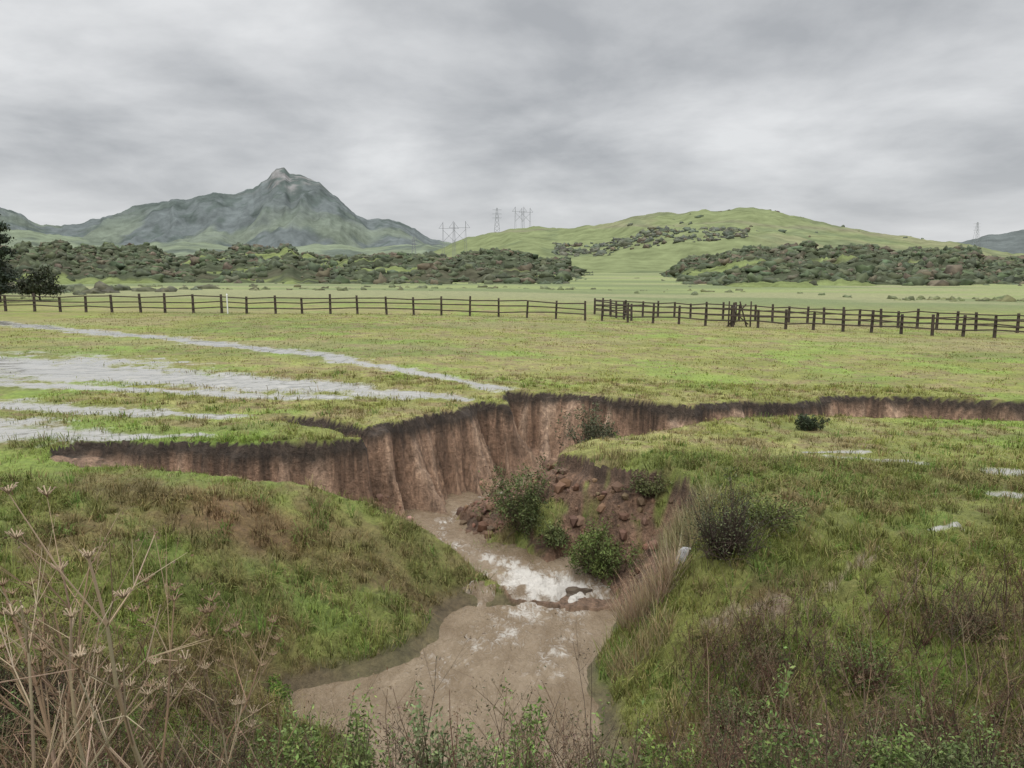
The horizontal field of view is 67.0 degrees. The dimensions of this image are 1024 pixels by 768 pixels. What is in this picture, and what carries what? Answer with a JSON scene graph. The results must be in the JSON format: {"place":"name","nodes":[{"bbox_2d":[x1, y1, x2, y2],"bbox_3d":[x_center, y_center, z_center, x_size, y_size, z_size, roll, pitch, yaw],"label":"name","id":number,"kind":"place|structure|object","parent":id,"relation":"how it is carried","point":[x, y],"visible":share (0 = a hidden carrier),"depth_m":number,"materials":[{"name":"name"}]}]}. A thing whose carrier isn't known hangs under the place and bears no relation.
{"place":"outdoors","nodes":[
{"label":"outdoors","id":0,"kind":"place"},
{"bbox_2d":[0,697,18,732],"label":"coyote bush","id":1,"kind":"object","parent":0,"point":[5,720],"visible":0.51,"depth_m":8.30,"materials":[{"name":"green plant"}]},
{"bbox_2d":[2,635,95,712],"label":"coyote bush","id":2,"kind":"object","parent":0,"point":[37,678],"visible":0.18,"depth_m":9.30,"materials":[{"name":"green plant"}]},
{"bbox_2d":[0,229,443,256],"bbox_3d":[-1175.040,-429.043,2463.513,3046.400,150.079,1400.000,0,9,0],"label":"distant hill","id":3,"kind":"structure","parent":0,"point":[177,249],"depth_m":2407.51,"materials":[{"name":"green plant"}]},
{"bbox_2d":[0,167,450,248],"bbox_3d":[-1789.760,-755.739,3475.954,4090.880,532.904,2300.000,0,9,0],"label":"mountain","id":4,"kind":"structure","parent":0,"point":[276,208],"depth_m":3376.95,"materials":[{"name":"green stone"}]},
{"bbox_2d":[1,242,580,283],"bbox_3d":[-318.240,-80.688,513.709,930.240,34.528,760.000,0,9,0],"label":"shrubby hill","id":5,"kind":"structure","parent":0,"point":[292,274],"depth_m":269.95,"materials":[{"name":"green plant"}]},
{"bbox_2d":[439,222,458,256],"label":"transmission tower","id":6,"kind":"structure","parent":5,"relation":"on","point":[447,234],"depth_m":687.66,"materials":[{"name":"silver metal"}]},
{"bbox_2d":[450,221,467,255],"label":"transmission tower","id":7,"kind":"structure","parent":5,"relation":"on","point":[459,235],"depth_m":678.03,"materials":[{"name":"silver metal"}]},
{"bbox_2d":[283,471,616,767],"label":"creek water","id":8,"kind":"structure","parent":0,"point":[528,633],"depth_m":13.02,"materials":[{"name":"brown liquid"}]},
{"bbox_2d":[0,273,1023,767],"bbox_3d":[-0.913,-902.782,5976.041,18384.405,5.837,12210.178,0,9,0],"label":"ground","id":9,"kind":"structure","parent":0,"point":[428,461],"depth_m":21.03,"materials":[{"name":"green plant"}]},
{"bbox_2d":[0,214,24,301],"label":"cypress tree","id":10,"kind":"object","parent":9,"relation":"on","point":[4,252],"visible":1,"depth_m":77.30,"materials":[{"name":"green plant"}]},
{"bbox_2d":[0,258,30,284],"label":"oak tree","id":11,"kind":"object","parent":9,"relation":"on","point":[8,269],"visible":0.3,"depth_m":84.80,"materials":[{"name":"green plant"}]},
{"bbox_2d":[0,735,30,767],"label":"coyote bush","id":12,"kind":"object","parent":9,"relation":"on","point":[11,753],"visible":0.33,"depth_m":7.65,"materials":[{"name":"green plant"}]},
{"bbox_2d":[0,651,40,704],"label":"coyote bush","id":13,"kind":"object","parent":9,"relation":"on","point":[4,669],"visible":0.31,"depth_m":8.88,"materials":[{"name":"green plant"}]},
{"bbox_2d":[0,684,57,753],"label":"coyote bush","id":14,"kind":"object","parent":9,"relation":"on","point":[10,714],"visible":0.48,"depth_m":8.33,"materials":[{"name":"green plant"}]},
{"bbox_2d":[0,676,66,728],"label":"coyote bush","id":15,"kind":"object","parent":9,"relation":"on","point":[26,706],"visible":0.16,"depth_m":8.78,"materials":[{"name":"green plant"}]},
{"bbox_2d":[5,263,66,299],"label":"oak tree","id":16,"kind":"object","parent":9,"relation":"on","point":[41,281],"visible":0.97,"depth_m":82.04,"materials":[{"name":"green plant"}]},
{"bbox_2d":[0,648,94,722],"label":"coyote bush","id":17,"kind":"object","parent":9,"relation":"on","point":[43,684],"visible":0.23,"depth_m":8.94,"materials":[{"name":"green plant"}]},
{"bbox_2d":[94,752,111,767],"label":"coyote bush","id":18,"kind":"object","parent":9,"relation":"on","point":[105,761],"visible":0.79,"depth_m":6.46,"materials":[{"name":"green plant"}]},
{"bbox_2d":[0,482,314,767],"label":"dry fennel stalks","id":19,"kind":"object","parent":9,"relation":"on","point":[72,657],"visible":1,"depth_m":4.62,"materials":[{"name":"beige plant"}]},
{"bbox_2d":[189,744,230,767],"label":"coyote bush","id":20,"kind":"object","parent":9,"relation":"on","point":[201,760],"visible":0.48,"depth_m":7.14,"materials":[{"name":"green plant"}]},
{"bbox_2d":[195,719,258,767],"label":"coyote bush","id":21,"kind":"object","parent":9,"relation":"on","point":[227,748],"visible":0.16,"depth_m":8.82,"materials":[{"name":"green plant"}]},
{"bbox_2d":[226,294,228,313],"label":"marker post","id":22,"kind":"object","parent":9,"relation":"on","point":[227,302],"visible":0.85,"depth_m":61.87,"materials":[{"name":"white"}]},
{"bbox_2d":[204,728,279,767],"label":"coyote bush","id":23,"kind":"object","parent":9,"relation":"on","point":[237,757],"visible":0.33,"depth_m":7.38,"materials":[{"name":"green plant"}]},
{"bbox_2d":[231,723,308,767],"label":"green weed","id":24,"kind":"object","parent":9,"relation":"on","point":[269,751],"visible":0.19,"depth_m":7.64,"materials":[{"name":"green plant"}]},
{"bbox_2d":[263,673,292,706],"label":"green weed","id":25,"kind":"object","parent":9,"relation":"on","point":[284,693],"visible":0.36,"depth_m":11.77,"materials":[{"name":"green plant"}]},
{"bbox_2d":[250,704,323,767],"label":"green weed","id":26,"kind":"object","parent":9,"relation":"on","point":[298,757],"visible":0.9,"depth_m":5.54,"materials":[{"name":"green plant"}]},
{"bbox_2d":[251,688,333,767],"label":"green weed","id":27,"kind":"object","parent":9,"relation":"on","point":[276,728],"visible":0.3,"depth_m":6.18,"materials":[{"name":"green plant"}]},
{"bbox_2d":[0,293,585,320],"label":"wooden fence","id":28,"kind":"object","parent":9,"relation":"on","point":[193,308],"visible":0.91,"depth_m":61.78,"materials":[{"name":"brown wood"}]},
{"bbox_2d":[310,674,398,767],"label":"green weed","id":29,"kind":"object","parent":9,"relation":"on","point":[361,753],"visible":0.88,"depth_m":5.58,"materials":[{"name":"green plant"}]},
{"bbox_2d":[395,681,479,767],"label":"green weed","id":30,"kind":"object","parent":9,"relation":"on","point":[418,741],"visible":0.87,"depth_m":5.30,"materials":[{"name":"green plant"}]},
{"bbox_2d":[442,712,513,767],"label":"green weed","id":31,"kind":"object","parent":9,"relation":"on","point":[468,735],"visible":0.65,"depth_m":5.72,"materials":[{"name":"green plant"}]},
{"bbox_2d":[0,311,1023,767],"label":"grass","id":32,"kind":"structure","parent":9,"relation":"on","point":[758,461],"depth_m":13.69,"materials":[{"name":"green plant"}]},
{"bbox_2d":[677,703,805,766],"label":"coyote bush","id":33,"kind":"object","parent":32,"relation":"on","point":[732,737],"visible":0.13,"depth_m":9.30,"materials":[{"name":"green plant"}]},
{"bbox_2d":[823,701,965,767],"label":"shrub","id":34,"kind":"object","parent":32,"relation":"on","point":[932,747],"visible":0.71,"depth_m":5.58,"materials":[{"name":"green plant"}]},
{"bbox_2d":[913,725,1006,767],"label":"green weed","id":35,"kind":"object","parent":32,"relation":"on","point":[943,754],"visible":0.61,"depth_m":5.82,"materials":[{"name":"green plant"}]},
{"bbox_2d":[936,737,1023,767],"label":"coyote bush","id":36,"kind":"object","parent":32,"relation":"on","point":[968,758],"visible":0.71,"depth_m":5.59,"materials":[{"name":"green plant"}]},
{"bbox_2d":[0,524,1023,767],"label":"dry brush","id":37,"kind":"object","parent":9,"relation":"on","point":[757,657],"visible":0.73,"depth_m":9.12,"materials":[{"name":"plant"}]},
{"bbox_2d":[7,281,1023,301],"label":"valley shrubs","id":38,"kind":"object","parent":9,"relation":"on","point":[100,287],"visible":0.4,"depth_m":119.23,"materials":[{"name":"green plant"}]},
{"bbox_2d":[473,453,563,541],"bbox_3d":[0.192,2.559,17.099,2.067,1.916,1.532,-4,9,-22],"label":"creekside bush","id":39,"kind":"object","parent":9,"relation":"on","point":[523,516],"visible":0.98,"depth_m":16.97,"materials":[{"name":"green plant"}]},
{"bbox_2d":[491,677,557,767],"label":"green weed","id":40,"kind":"object","parent":9,"relation":"on","point":[509,755],"visible":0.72,"depth_m":5.57,"materials":[{"name":"green plant"}]},
{"bbox_2d":[374,459,682,577],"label":"fallen soil clods","id":41,"kind":"object","parent":9,"relation":"on","point":[561,484],"visible":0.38,"depth_m":17.14,"materials":[{"name":"brown soil"}]},
{"bbox_2d":[536,517,571,549],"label":"creekside bush","id":42,"kind":"object","parent":9,"relation":"on","point":[555,539],"visible":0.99,"depth_m":16.49,"materials":[{"name":"green plant"}]},
{"bbox_2d":[565,586,592,596],"bbox_3d":[1.363,4.223,15.566,0.587,0.312,0.356,0,9,0],"label":"rock","id":43,"kind":"object","parent":9,"relation":"on","point":[571,590],"visible":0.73,"depth_m":15.47,"materials":[{"name":"grey stone"}]},
{"bbox_2d":[550,401,619,447],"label":"creekside bush","id":44,"kind":"object","parent":9,"relation":"on","point":[598,431],"visible":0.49,"depth_m":20.55,"materials":[{"name":"green plant"}]},
{"bbox_2d":[562,511,647,587],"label":"creekside bush","id":45,"kind":"object","parent":9,"relation":"on","point":[602,554],"visible":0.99,"depth_m":15.63,"materials":[{"name":"green plant"}]},
{"bbox_2d":[568,694,652,767],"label":"green weed","id":46,"kind":"object","parent":9,"relation":"on","point":[605,763],"visible":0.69,"depth_m":5.83,"materials":[{"name":"green plant"}]},
{"bbox_2d":[594,298,632,320],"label":"wooden gate","id":47,"kind":"object","parent":9,"relation":"on","point":[623,308],"visible":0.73,"depth_m":64.21,"materials":[{"name":"brown wood"}]},
{"bbox_2d":[599,595,683,682],"bbox_3d":[2.016,3.970,12.014,1.468,1.409,1.037,0,9,0],"label":"dry grass tussock","id":48,"kind":"object","parent":9,"relation":"on","point":[630,654],"visible":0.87,"depth_m":12.01,"materials":[{"name":"plant"}]},
{"bbox_2d":[619,468,672,497],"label":"creekside bush","id":49,"kind":"object","parent":9,"relation":"on","point":[647,488],"visible":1,"depth_m":16.29,"materials":[{"name":"green plant"}]},
{"bbox_2d":[603,532,709,632],"bbox_3d":[2.260,3.302,12.968,1.713,1.868,1.691,-4,9,-22],"label":"dry grass tussock","id":50,"kind":"object","parent":9,"relation":"on","point":[666,572],"visible":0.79,"depth_m":12.77,"materials":[{"name":"beige plant"}]},
{"bbox_2d":[625,712,698,767],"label":"green weed","id":51,"kind":"object","parent":9,"relation":"on","point":[659,756],"visible":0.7,"depth_m":6.19,"materials":[{"name":"green plant"}]},
{"bbox_2d":[675,547,690,562],"bbox_3d":[3.043,3.006,13.362,0.447,0.416,0.360,0,9,0],"label":"rock","id":52,"kind":"object","parent":9,"relation":"on","point":[684,551],"visible":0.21,"depth_m":13.24,"materials":[{"name":"grey stone"}]},
{"bbox_2d":[647,474,732,562],"bbox_3d":[3.312,2.583,14.638,1.637,1.959,1.997,0,9,0],"label":"dry grass tussock","id":53,"kind":"object","parent":9,"relation":"on","point":[674,537],"visible":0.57,"depth_m":14.62,"materials":[{"name":"beige plant"}]},
{"bbox_2d":[368,599,1023,767],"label":"dry weed stalks","id":54,"kind":"object","parent":9,"relation":"on","point":[1002,637],"visible":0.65,"depth_m":5.74,"materials":[{"name":"plant"}]},
{"bbox_2d":[730,302,736,326],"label":"wooden fence","id":55,"kind":"object","parent":9,"relation":"on","point":[735,304],"visible":0.44,"depth_m":60.23,"materials":[{"name":"brown wood"}]},
{"bbox_2d":[693,689,776,760],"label":"coyote bush","id":56,"kind":"object","parent":9,"relation":"on","point":[722,726],"visible":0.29,"depth_m":9.81,"materials":[{"name":"green plant"}]},
{"bbox_2d":[693,726,781,767],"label":"coyote bush","id":57,"kind":"object","parent":9,"relation":"on","point":[731,753],"visible":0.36,"depth_m":6.53,"materials":[{"name":"green plant"}]},
{"bbox_2d":[698,676,777,741],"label":"coyote bush","id":58,"kind":"object","parent":9,"relation":"on","point":[753,713],"visible":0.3,"depth_m":9.84,"materials":[{"name":"green plant"}]},
{"bbox_2d":[727,301,751,326],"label":"leaning gate","id":59,"kind":"structure","parent":9,"relation":"on","point":[746,323],"depth_m":57.59,"materials":[{"name":"brown wood"}]},
{"bbox_2d":[678,467,809,573],"bbox_3d":[3.509,2.346,12.364,1.901,2.147,1.822,-7,11,-38],"label":"coyote bush","id":60,"kind":"object","parent":9,"relation":"on","point":[732,538],"visible":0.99,"depth_m":12.26,"materials":[{"name":"green plant"}]},
{"bbox_2d":[714,720,788,767],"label":"coyote bush","id":61,"kind":"object","parent":9,"relation":"on","point":[758,738],"visible":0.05,"depth_m":9.55,"materials":[{"name":"green plant"}]},
{"bbox_2d":[726,485,816,536],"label":"coyote bush","id":62,"kind":"object","parent":9,"relation":"on","point":[771,512],"visible":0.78,"depth_m":12.85,"materials":[{"name":"green plant"}]},
{"bbox_2d":[743,637,800,683],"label":"coyote bush","id":63,"kind":"object","parent":9,"relation":"on","point":[776,657],"visible":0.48,"depth_m":10.70,"materials":[{"name":"plant"}]},
{"bbox_2d":[730,646,837,767],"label":"green weed","id":64,"kind":"object","parent":9,"relation":"on","point":[779,736],"visible":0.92,"depth_m":5.42,"materials":[{"name":"green plant"}]},
{"bbox_2d":[743,678,851,759],"bbox_3d":[3.595,4.287,9.764,1.431,0.663,1.502,-6,11,-35],"label":"coyote bush","id":65,"kind":"object","parent":9,"relation":"on","point":[787,707],"visible":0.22,"depth_m":9.74,"materials":[{"name":"green plant"}]},
{"bbox_2d":[594,299,1023,332],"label":"wooden fence","id":66,"kind":"object","parent":9,"relation":"on","point":[976,314],"visible":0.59,"depth_m":61.83,"materials":[{"name":"brown wood"}]},
{"bbox_2d":[601,302,1023,337],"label":"wooden fence","id":67,"kind":"object","parent":9,"relation":"on","point":[872,319],"visible":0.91,"depth_m":55.42,"materials":[{"name":"brown wood"}]},
{"bbox_2d":[794,413,830,430],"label":"coyote bush","id":68,"kind":"object","parent":9,"relation":"on","point":[805,423],"visible":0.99,"depth_m":20.94,"materials":[{"name":"green plant"}]},
{"bbox_2d":[777,739,862,767],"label":"coyote bush","id":69,"kind":"object","parent":9,"relation":"on","point":[835,751],"visible":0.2,"depth_m":6.51,"materials":[{"name":"green plant"}]},
{"bbox_2d":[799,710,920,767],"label":"coyote bush","id":70,"kind":"object","parent":9,"relation":"on","point":[875,749],"visible":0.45,"depth_m":5.88,"materials":[{"name":"green plant"}]},
{"bbox_2d":[821,617,926,696],"bbox_3d":[4.576,3.626,9.954,1.292,0.927,1.254,0,9,0],"label":"coyote bush","id":71,"kind":"object","parent":9,"relation":"on","point":[876,681],"visible":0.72,"depth_m":9.86,"materials":[{"name":"green plant"}]},
{"bbox_2d":[847,695,925,767],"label":"green weed","id":72,"kind":"object","parent":9,"relation":"on","point":[900,750],"visible":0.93,"depth_m":5.43,"materials":[{"name":"green plant"}]},
{"bbox_2d":[862,701,938,762],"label":"coyote bush","id":73,"kind":"object","parent":9,"relation":"on","point":[895,732],"visible":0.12,"depth_m":8.85,"materials":[{"name":"green plant"}]},
{"bbox_2d":[863,676,981,759],"bbox_3d":[4.774,3.995,9.073,1.328,0.937,1.648,0,9,0],"label":"coyote bush","id":74,"kind":"object","parent":9,"relation":"on","point":[929,731],"visible":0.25,"depth_m":8.97,"materials":[{"name":"green plant"}]},
{"bbox_2d":[894,736,961,767],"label":"coyote bush","id":75,"kind":"object","parent":9,"relation":"on","point":[922,754],"visible":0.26,"depth_m":5.93,"materials":[{"name":"green plant"}]},
{"bbox_2d":[896,720,994,767],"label":"coyote bush","id":76,"kind":"object","parent":9,"relation":"on","point":[943,743],"visible":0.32,"depth_m":6.21,"materials":[{"name":"green plant"}]},
{"bbox_2d":[915,599,1016,642],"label":"coyote bush","id":77,"kind":"object","parent":9,"relation":"on","point":[973,622],"visible":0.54,"depth_m":10.37,"materials":[{"name":"green plant"}]},
{"bbox_2d":[925,711,1023,767],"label":"coyote bush","id":78,"kind":"object","parent":9,"relation":"on","point":[985,765],"visible":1,"depth_m":5.13,"materials":[{"name":"green plant"}]},
{"bbox_2d":[951,697,1021,767],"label":"coyote bush","id":79,"kind":"object","parent":9,"relation":"on","point":[985,747],"visible":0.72,"depth_m":5.69,"materials":[{"name":"green plant"}]},
{"bbox_2d":[982,744,1023,767],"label":"coyote bush","id":80,"kind":"object","parent":9,"relation":"on","point":[1011,757],"visible":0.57,"depth_m":6.38,"materials":[{"name":"green plant"}]},
{"bbox_2d":[1005,724,1022,762],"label":"coyote bush","id":81,"kind":"object","parent":9,"relation":"on","point":[1014,744],"visible":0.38,"depth_m":8.58,"materials":[{"name":"green plant"}]},
{"bbox_2d":[0,0,1023,242],"label":"sky","id":82,"kind":"structure","parent":0,"point":[891,117],"materials":[{"name":"grey"}]},
{"bbox_2d":[433,207,1023,272],"bbox_3d":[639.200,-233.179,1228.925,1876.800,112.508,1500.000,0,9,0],"label":"green hill","id":83,"kind":"structure","parent":0,"point":[767,225],"depth_m":1000.60,"materials":[{"name":"green plant"}]},
{"bbox_2d":[494,208,499,231],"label":"transmission tower","id":84,"kind":"structure","parent":83,"relation":"on","point":[497,221],"depth_m":1417.70,"materials":[{"name":"silver metal"}]},
{"bbox_2d":[0,209,1023,286],"bbox_3d":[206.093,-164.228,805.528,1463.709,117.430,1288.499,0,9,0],"label":"hillside shrubs","id":85,"kind":"object","parent":83,"relation":"on","point":[894,268],"visible":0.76,"depth_m":331.49,"materials":[{"name":"green plant"}]},
{"bbox_2d":[512,208,526,228],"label":"transmission tower","id":86,"kind":"structure","parent":83,"relation":"on","point":[515,211],"depth_m":1418.65,"materials":[{"name":"silver metal"}]},
{"bbox_2d":[972,222,979,245],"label":"transmission tower","id":87,"kind":"structure","parent":83,"relation":"on","point":[977,233],"depth_m":1471.39,"materials":[{"name":"silver metal"}]},
{"bbox_2d":[673,244,1022,287],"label":"shrubby hill","id":88,"kind":"structure","parent":0,"point":[841,260],"depth_m":279.66,"materials":[{"name":"green plant"}]},
{"bbox_2d":[958,229,1023,253],"bbox_3d":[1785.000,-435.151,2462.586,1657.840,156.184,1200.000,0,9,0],"label":"distant hill","id":89,"kind":"structure","parent":0,"point":[1012,242],"depth_m":2333.34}
]}

